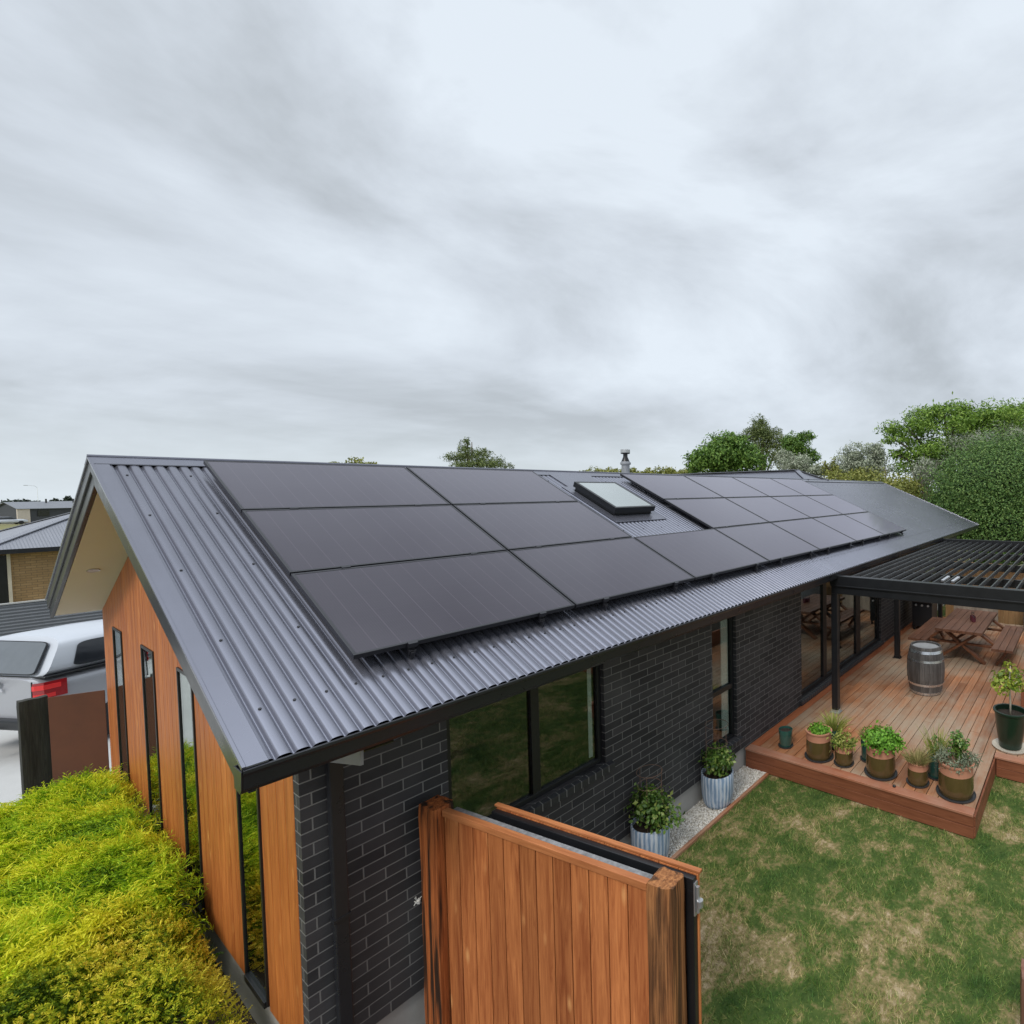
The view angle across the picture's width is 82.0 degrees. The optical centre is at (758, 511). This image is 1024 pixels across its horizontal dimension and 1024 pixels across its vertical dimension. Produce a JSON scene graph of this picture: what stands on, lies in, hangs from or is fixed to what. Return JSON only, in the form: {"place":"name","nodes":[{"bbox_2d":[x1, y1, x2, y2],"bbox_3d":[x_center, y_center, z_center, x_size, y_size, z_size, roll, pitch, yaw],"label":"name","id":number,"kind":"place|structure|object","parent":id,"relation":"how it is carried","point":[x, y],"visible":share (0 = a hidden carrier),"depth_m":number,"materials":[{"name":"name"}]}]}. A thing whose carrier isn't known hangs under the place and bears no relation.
{"place":"outdoors","nodes":[
{"label":"outdoors","id":0,"kind":"place"},
{"bbox_2d":[0,512,69,603],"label":"neighbour house","id":1,"kind":"structure","parent":0,"point":[29,552],"depth_m":18.80,"materials":[{"name":"beige brick"}]},
{"bbox_2d":[0,555,8,603],"bbox_3d":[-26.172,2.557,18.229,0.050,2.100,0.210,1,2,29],"label":"door","id":2,"kind":"structure","parent":1,"relation":"in","point":[4,595],"depth_m":18.23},
{"bbox_2d":[0,730,111,860],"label":"driveway","id":3,"kind":"structure","parent":0,"point":[10,782],"depth_m":8.11,"materials":[{"name":"concrete"}]},
{"bbox_2d":[16,694,52,798],"bbox_3d":[-9.105,3.159,6.640,0.124,1.658,0.234,0,2,26],"label":"sleeper post","id":4,"kind":"object","parent":3,"relation":"on","point":[34,743],"visible":0.61,"depth_m":6.59,"materials":[{"name":"black wood"}]},
{"bbox_2d":[0,599,102,636],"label":"corrugated fence","id":5,"kind":"object","parent":3,"relation":"on","point":[21,616],"depth_m":11.88,"materials":[{"name":"metal"}]},
{"bbox_2d":[0,619,109,733],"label":"pickup truck","id":6,"kind":"object","parent":3,"relation":"on","point":[62,660],"visible":0.2,"depth_m":8.54,"materials":[{"name":"silver metal"}]},
{"bbox_2d":[48,690,108,784],"bbox_3d":[-8.735,3.128,6.782,0.480,1.600,0.013,-2,2,-30],"label":"rusted screen","id":7,"kind":"object","parent":3,"relation":"on","point":[78,732],"visible":0.56,"depth_m":6.76,"materials":[{"name":"metal"}]},
{"bbox_2d":[0,856,256,1023],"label":"garden bed","id":8,"kind":"object","parent":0,"point":[251,1021],"depth_m":4.21,"materials":[{"name":"brown soil"}]},
{"bbox_2d":[0,763,223,1023],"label":"conifer shrub","id":9,"kind":"object","parent":8,"relation":"on","point":[69,833],"visible":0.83,"depth_m":4.57,"materials":[{"name":"green plant"}]},
{"bbox_2d":[0,882,252,1023],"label":"conifer shrub","id":10,"kind":"object","parent":8,"relation":"on","point":[153,939],"visible":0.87,"depth_m":3.70,"materials":[{"name":"green plant"}]},
{"bbox_2d":[0,524,1023,585],"bbox_3d":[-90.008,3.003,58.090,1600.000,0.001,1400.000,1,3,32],"label":"ground","id":11,"kind":"structure","parent":0,"point":[3,526],"depth_m":85.64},
{"bbox_2d":[0,516,27,523],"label":"car","id":12,"kind":"object","parent":11,"relation":"on","point":[6,519],"visible":1,"depth_m":91.67,"materials":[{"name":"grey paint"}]},
{"bbox_2d":[0,499,72,523],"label":"house","id":13,"kind":"structure","parent":11,"relation":"on","point":[32,511],"depth_m":97.36,"materials":[{"name":"grey metal"}]},
{"bbox_2d":[16,509,30,522],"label":"garage door","id":14,"kind":"structure","parent":13,"relation":"in","point":[21,513],"depth_m":95.73,"materials":[{"name":"beige metal"}]},
{"bbox_2d":[37,510,49,515],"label":"window","id":15,"kind":"structure","parent":13,"relation":"in","point":[39,512],"depth_m":98.12,"materials":[{"name":"black glass"}]},
{"bbox_2d":[63,495,71,500],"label":"skyline tree","id":16,"kind":"object","parent":11,"relation":"on","point":[67,498],"visible":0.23,"depth_m":149.87,"materials":[{"name":"green plant"}]},
{"bbox_2d":[328,456,376,463],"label":"treetop","id":17,"kind":"object","parent":11,"relation":"on","point":[358,460],"visible":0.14,"depth_m":44.94,"materials":[{"name":"green plant"}]},
{"bbox_2d":[439,437,514,468],"bbox_3d":[-21.117,-1.449,40.466,5.527,8.737,5.784,-1,2,3],"label":"dark conifer","id":18,"kind":"object","parent":11,"relation":"on","point":[481,461],"visible":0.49,"depth_m":39.56,"materials":[{"name":"green plant"}]},
{"bbox_2d":[45,449,978,1023],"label":"house","id":19,"kind":"structure","parent":11,"relation":"on","point":[285,759],"depth_m":4.50,"materials":[{"name":"grey metal"}]},
{"bbox_2d":[112,626,131,800],"bbox_3d":[-7.706,2.500,6.416,0.500,2.180,0.106,1,3,32],"label":"window","id":20,"kind":"structure","parent":19,"relation":"in","point":[116,634],"depth_m":6.39,"materials":[{"name":"black glass"}]},
{"bbox_2d":[140,644,163,847],"bbox_3d":[-6.383,2.514,5.608,0.540,2.180,0.136,1,3,32],"label":"window","id":21,"kind":"structure","parent":19,"relation":"in","point":[147,655],"depth_m":5.57,"materials":[{"name":"black glass"}]},
{"bbox_2d":[176,667,204,916],"bbox_3d":[-5.153,2.528,4.840,0.500,2.180,0.136,1,3,32],"label":"window","id":22,"kind":"structure","parent":19,"relation":"in","point":[185,695],"depth_m":4.80,"materials":[{"name":"black glass"}]},
{"bbox_2d":[236,788,269,1008],"bbox_3d":[-3.787,2.545,3.970,0.500,2.180,0.106,1,3,32],"label":"window","id":23,"kind":"structure","parent":19,"relation":"in","point":[256,976],"depth_m":4.05,"materials":[{"name":"black glass"}]},
{"bbox_2d":[203,460,449,512],"bbox_3d":[-4.356,-0.249,5.445,1.144,0.090,1.724,28,16,28],"label":"solar panel","id":24,"kind":"object","parent":19,"relation":"attached to","point":[257,485],"visible":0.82,"depth_m":5.27,"materials":[{"name":"black glass"}]},
{"bbox_2d":[242,505,506,575],"bbox_3d":[-3.472,0.223,4.914,1.144,0.090,1.724,28,16,28],"label":"solar panel","id":25,"kind":"object","parent":19,"relation":"attached to","point":[305,540],"visible":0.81,"depth_m":4.72,"materials":[{"name":"black glass"}]},
{"bbox_2d":[290,551,574,659],"bbox_3d":[-2.586,0.713,4.382,1.164,0.120,1.724,28,16,28],"label":"solar panel","id":26,"kind":"object","parent":19,"relation":"on","point":[408,607],"visible":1,"depth_m":4.17,"materials":[{"name":"black glass"}]},
{"bbox_2d":[406,467,577,505],"bbox_3d":[-3.434,-0.315,6.922,1.144,0.090,1.724,28,16,28],"label":"solar panel","id":27,"kind":"object","parent":19,"relation":"attached to","point":[455,486],"visible":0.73,"depth_m":6.78,"materials":[{"name":"black glass"}]},
{"bbox_2d":[446,665,601,818],"bbox_3d":[-2.114,1.995,4.892,0.070,1.350,1.590,1,3,32],"label":"window","id":28,"kind":"structure","parent":19,"relation":"in","point":[536,790],"depth_m":4.93,"materials":[{"name":"black glass"}]},
{"bbox_2d":[453,502,631,550],"bbox_3d":[-2.550,0.157,6.391,1.144,0.090,1.724,28,16,28],"label":"solar panel","id":29,"kind":"object","parent":19,"relation":"attached to","point":[511,526],"visible":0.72,"depth_m":6.24,"materials":[{"name":"black glass"}]},
{"bbox_2d":[509,537,694,609],"bbox_3d":[-1.664,0.647,5.859,1.164,0.120,1.724,28,16,28],"label":"solar panel","id":30,"kind":"object","parent":19,"relation":"on","point":[602,572],"visible":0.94,"depth_m":5.69,"materials":[{"name":"black glass"}]},
{"bbox_2d":[620,474,723,500],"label":"solar panel","id":31,"kind":"object","parent":19,"relation":"attached to","point":[663,487],"visible":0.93,"depth_m":9.74,"materials":[{"name":"black glass"}]},
{"bbox_2d":[634,529,768,582],"bbox_3d":[-0.741,0.581,7.335,1.164,0.120,1.724,28,16,28],"label":"solar panel","id":32,"kind":"object","parent":19,"relation":"on","point":[710,554],"visible":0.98,"depth_m":7.20,"materials":[{"name":"black glass"}]},
{"bbox_2d":[664,498,768,528],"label":"solar panel","id":33,"kind":"object","parent":19,"relation":"attached to","point":[712,513],"visible":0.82,"depth_m":9.21,"materials":[{"name":"black glass"}]},
{"bbox_2d":[713,617,733,746],"bbox_3d":[-0.546,2.243,7.404,0.074,2.070,0.570,1,3,32],"label":"window","id":34,"kind":"structure","parent":19,"relation":"in","point":[726,689],"depth_m":7.57,"materials":[{"name":"clear glass"}]},
{"bbox_2d":[685,476,768,497],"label":"solar panel","id":35,"kind":"object","parent":19,"relation":"attached to","point":[727,487],"visible":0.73,"depth_m":11.27,"materials":[{"name":"black glass"}]},
{"bbox_2d":[714,523,819,565],"bbox_3d":[0.181,0.515,8.811,1.164,0.120,1.724,28,16,28],"label":"solar panel","id":36,"kind":"object","parent":19,"relation":"on","point":[770,542],"visible":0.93,"depth_m":8.70,"materials":[{"name":"black glass"}]},
{"bbox_2d":[726,497,810,522],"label":"solar panel","id":37,"kind":"object","parent":19,"relation":"attached to","point":[769,509],"visible":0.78,"depth_m":10.73,"materials":[{"name":"black glass"}]},
{"bbox_2d":[732,477,804,496],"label":"solar panel","id":38,"kind":"object","parent":19,"relation":"attached to","point":[769,487],"visible":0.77,"depth_m":12.75,"materials":[{"name":"black glass"}]},
{"bbox_2d":[770,478,832,495],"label":"solar panel","id":39,"kind":"object","parent":19,"relation":"attached to","point":[802,487],"visible":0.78,"depth_m":14.23,"materials":[{"name":"black glass"}]},
{"bbox_2d":[772,496,842,517],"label":"solar panel","id":40,"kind":"object","parent":19,"relation":"attached to","point":[808,506],"visible":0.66,"depth_m":12.22,"materials":[{"name":"black glass"}]},
{"bbox_2d":[771,518,856,553],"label":"solar panel","id":41,"kind":"object","parent":19,"relation":"on","point":[817,534],"visible":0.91,"depth_m":10.19,"materials":[{"name":"black glass"}]},
{"bbox_2d":[807,495,867,514],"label":"solar panel","id":42,"kind":"object","parent":19,"relation":"attached to","point":[838,504],"visible":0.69,"depth_m":13.71,"materials":[{"name":"black glass"}]},
{"bbox_2d":[802,583,878,695],"bbox_3d":[1.796,2.165,11.159,0.070,2.150,4.220,1,3,32],"label":"sliding door","id":43,"kind":"structure","parent":19,"relation":"in","point":[857,649],"depth_m":10.50,"materials":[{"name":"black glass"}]},
{"bbox_2d":[813,515,883,544],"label":"solar panel","id":44,"kind":"object","parent":19,"relation":"on","point":[857,531],"visible":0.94,"depth_m":11.67,"materials":[{"name":"black glass"}]},
{"bbox_2d":[844,512,905,538],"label":"solar panel","id":45,"kind":"object","parent":19,"relation":"on","point":[879,524],"visible":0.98,"depth_m":13.16,"materials":[{"name":"black glass"}]},
{"bbox_2d":[681,430,771,472],"bbox_3d":[-2.099,-1.028,32.153,4.949,8.064,4.902,-2,2,-21],"label":"round tree","id":46,"kind":"object","parent":11,"relation":"on","point":[727,452],"visible":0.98,"depth_m":30.95,"materials":[{"name":"green plant"}]},
{"bbox_2d":[730,414,786,470],"bbox_3d":[0.656,-2.128,37.086,5.686,9.829,4.810,1,3,32],"label":"ragged conifer","id":47,"kind":"object","parent":11,"relation":"on","point":[760,434],"visible":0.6,"depth_m":36.58,"materials":[{"name":"green plant"}]},
{"bbox_2d":[779,430,821,464],"bbox_3d":[2.813,-1.336,35.105,2.897,8.344,2.252,-1,2,1],"label":"spreading tree","id":48,"kind":"object","parent":11,"relation":"on","point":[793,444],"visible":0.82,"depth_m":34.52,"materials":[{"name":"green plant"}]},
{"bbox_2d":[774,449,832,477],"bbox_3d":[2.538,-0.321,30.062,3.429,6.699,2.578,-1,2,-4],"label":"silver shrub","id":49,"kind":"object","parent":11,"relation":"on","point":[785,460],"visible":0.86,"depth_m":29.39,"materials":[{"name":"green plant"}]},
{"bbox_2d":[828,441,893,479],"bbox_3d":[5.899,-0.550,30.171,3.828,7.070,3.532,1,3,32],"label":"silver tree","id":50,"kind":"object","parent":11,"relation":"on","point":[876,455],"visible":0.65,"depth_m":29.48,"materials":[{"name":"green plant"}]},
{"bbox_2d":[817,457,943,501],"bbox_3d":[6.643,0.000,27.988,6.949,6.120,5.831,1,3,32],"label":"yellow shrub","id":51,"kind":"object","parent":11,"relation":"on","point":[904,485],"visible":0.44,"depth_m":27.25,"materials":[{"name":"green plant"}]},
{"bbox_2d":[909,456,947,500],"bbox_3d":[8.701,0.040,27.127,1.910,6.052,1.856,0,2,7],"label":"bare shrub","id":52,"kind":"object","parent":11,"relation":"on","point":[916,470],"visible":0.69,"depth_m":26.85,"materials":[{"name":"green plant"}]},
{"bbox_2d":[872,391,1023,560],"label":"locust tree","id":53,"kind":"object","parent":11,"relation":"on","point":[962,418],"visible":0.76,"depth_m":29.58,"materials":[{"name":"green plant"}]},
{"bbox_2d":[911,421,1023,564],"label":"clipped hedge","id":54,"kind":"object","parent":11,"relation":"on","point":[984,488],"visible":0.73,"depth_m":22.24,"materials":[{"name":"green plant"}]},
{"bbox_2d":[931,418,1023,559],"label":"olive tree","id":55,"kind":"object","parent":11,"relation":"on","point":[1016,428],"visible":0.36,"depth_m":28.46,"materials":[{"name":"green plant"}]},
{"bbox_2d":[992,398,1023,444],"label":"locust tree","id":56,"kind":"object","parent":11,"relation":"on","point":[1021,407],"visible":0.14,"depth_m":37.22,"materials":[{"name":"green plant"}]},
{"bbox_2d":[0,0,1023,501],"label":"sky","id":57,"kind":"structure","parent":0,"point":[564,235],"materials":[{"name":"grey"}]},
{"bbox_2d":[579,465,687,473],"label":"shrub row","id":58,"kind":"object","parent":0,"point":[669,470],"visible":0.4,"depth_m":48.71,"materials":[{"name":"green plant"}]},
{"bbox_2d":[675,605,1023,1023],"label":"lawn","id":59,"kind":"structure","parent":0,"point":[992,958],"depth_m":5.09,"materials":[{"name":"plant"}]},
{"bbox_2d":[418,795,686,1023],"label":"timber fence","id":60,"kind":"object","parent":59,"relation":"on","point":[520,926],"visible":1,"depth_m":3.51,"materials":[{"name":"brown wood"}]},
{"bbox_2d":[492,802,702,1023],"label":"sliding gate","id":61,"kind":"structure","parent":60,"relation":"attached to","point":[649,862],"depth_m":3.32,"materials":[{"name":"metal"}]},
{"bbox_2d":[667,765,765,857],"bbox_3d":[-1.194,3.865,5.910,0.410,0.001,4.350,1,3,32],"label":"pebble bed","id":62,"kind":"object","parent":59,"relation":"on","point":[702,816],"visible":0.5,"depth_m":6.57,"materials":[{"name":"grey gravel"}]},
{"bbox_2d":[624,764,684,856],"bbox_3d":[-1.169,3.362,5.875,0.683,1.003,0.684,-2,2,-25],"label":"planter","id":63,"kind":"object","parent":62,"relation":"on","point":[650,826],"visible":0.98,"depth_m":5.72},
{"bbox_2d":[698,719,736,809],"bbox_3d":[-0.549,3.291,6.906,0.446,1.053,0.661,-3,3,-43],"label":"planter","id":64,"kind":"object","parent":62,"relation":"on","point":[717,779],"visible":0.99,"depth_m":6.75,"materials":[{"name":"silver metal"}]},
{"bbox_2d":[670,773,768,859],"bbox_3d":[-1.009,3.873,5.776,0.045,0.065,4.277,1,3,32],"label":"garden edging","id":65,"kind":"object","parent":59,"relation":"on","point":[694,839],"visible":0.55,"depth_m":6.56,"materials":[{"name":"brown wood"}]},
{"bbox_2d":[946,561,1023,625],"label":"paling fence","id":66,"kind":"object","parent":59,"relation":"on","point":[1013,617],"visible":0.15,"depth_m":15.32,"materials":[{"name":"brown wood"}]},
{"bbox_2d":[1020,958,1023,1023],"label":"sleeper post","id":67,"kind":"object","parent":59,"relation":"on","point":[1022,993],"visible":1,"depth_m":3.73,"materials":[{"name":"brown wood"}]},
{"bbox_2d":[745,616,1023,838],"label":"deck","id":68,"kind":"structure","parent":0,"point":[874,686],"depth_m":8.48,"materials":[{"name":"brown wood"}]},
{"bbox_2d":[778,726,792,748],"bbox_3d":[0.398,3.353,7.837,0.226,0.258,0.226,1,3,32],"label":"pot","id":69,"kind":"object","parent":68,"relation":"on","point":[785,736],"visible":1,"depth_m":7.76,"materials":[{"name":"teal ceramic"}]},
{"bbox_2d":[804,722,833,762],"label":"potted plant","id":70,"kind":"object","parent":68,"relation":"on","point":[818,746],"visible":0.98,"depth_m":7.38,"materials":[{"name":"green plant"}]},
{"bbox_2d":[817,708,856,749],"bbox_3d":[1.148,3.211,7.774,0.678,0.529,0.622,1,3,32],"label":"potted plant","id":71,"kind":"object","parent":68,"relation":"on","point":[833,724],"visible":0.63,"depth_m":7.78,"materials":[{"name":"green plant"}]},
{"bbox_2d":[826,728,859,767],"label":"potted plant","id":72,"kind":"object","parent":68,"relation":"on","point":[843,748],"visible":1,"depth_m":7.23,"materials":[{"name":"green plant"}]},
{"bbox_2d":[855,725,870,762],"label":"potted plant","id":73,"kind":"object","parent":68,"relation":"on","point":[863,754],"visible":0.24,"depth_m":7.37,"materials":[{"name":"teal ceramic"}]},
{"bbox_2d":[860,720,906,780],"bbox_3d":[1.661,3.170,7.037,0.608,0.653,0.587,-1,2,3],"label":"potted plant","id":74,"kind":"object","parent":68,"relation":"on","point":[882,745],"visible":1,"depth_m":6.91,"materials":[{"name":"green plant"}]},
{"bbox_2d":[900,745,935,788],"bbox_3d":[2.059,3.272,6.800,0.535,0.457,0.573,1,3,32],"label":"potted plant","id":75,"kind":"object","parent":68,"relation":"on","point":[918,761],"visible":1,"depth_m":6.72,"materials":[{"name":"green ceramic"}]},
{"bbox_2d":[912,601,936,628],"bbox_3d":[4.552,2.635,14.449,0.530,1.100,0.760,1,3,32],"label":"barbecue","id":76,"kind":"object","parent":68,"relation":"on","point":[923,613],"visible":0.55,"depth_m":14.22,"materials":[{"name":"metal"}]},
{"bbox_2d":[907,641,944,695],"bbox_3d":[3.140,2.931,9.917,0.684,0.880,0.684,0,2,21],"label":"wine barrel","id":77,"kind":"object","parent":68,"relation":"on","point":[925,668],"visible":1,"depth_m":9.66,"materials":[{"name":"grey wood"}]},
{"bbox_2d":[830,539,1023,713],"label":"pergola","id":78,"kind":"object","parent":68,"relation":"on","point":[881,580],"visible":0.91,"depth_m":8.99,"materials":[{"name":"metal"}]},
{"bbox_2d":[916,725,952,780],"bbox_3d":[2.367,3.151,6.938,0.569,0.681,0.533,-1,2,-3],"label":"potted plant","id":79,"kind":"object","parent":68,"relation":"on","point":[932,771],"visible":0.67,"depth_m":6.91,"materials":[{"name":"green plant"}]},
{"bbox_2d":[933,729,985,803],"bbox_3d":[2.458,3.094,6.546,0.699,0.822,0.710,1,3,32],"label":"potted plant","id":80,"kind":"object","parent":68,"relation":"on","point":[957,764],"visible":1,"depth_m":6.44,"materials":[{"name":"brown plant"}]},
{"bbox_2d":[908,608,1023,665],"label":"picnic table","id":81,"kind":"object","parent":68,"relation":"on","point":[956,620],"visible":0.95,"depth_m":11.87,"materials":[{"name":"brown wood"}]},
{"bbox_2d":[970,614,975,621],"bbox_3d":[4.932,2.413,12.137,0.100,0.205,0.260,0,2,9],"label":"candle holder","id":82,"kind":"object","parent":81,"relation":"on","point":[972,618],"visible":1,"depth_m":12.07,"materials":[{"name":"red glass"}]},
{"bbox_2d":[954,605,998,624],"bbox_3d":[6.095,2.604,14.804,1.170,1.000,0.062,1,3,32],"label":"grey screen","id":83,"kind":"object","parent":68,"relation":"on","point":[980,609],"visible":0.09,"depth_m":14.70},
{"bbox_2d":[989,660,1023,754],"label":"potted tree","id":84,"kind":"object","parent":68,"relation":"on","point":[1009,718],"visible":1,"depth_m":7.61,"materials":[{"name":"green plant"}]},
{"bbox_2d":[1021,681,1023,707],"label":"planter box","id":85,"kind":"object","parent":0,"point":[1022,699],"visible":0.65,"depth_m":9.10,"materials":[{"name":"wood"}]}
]}

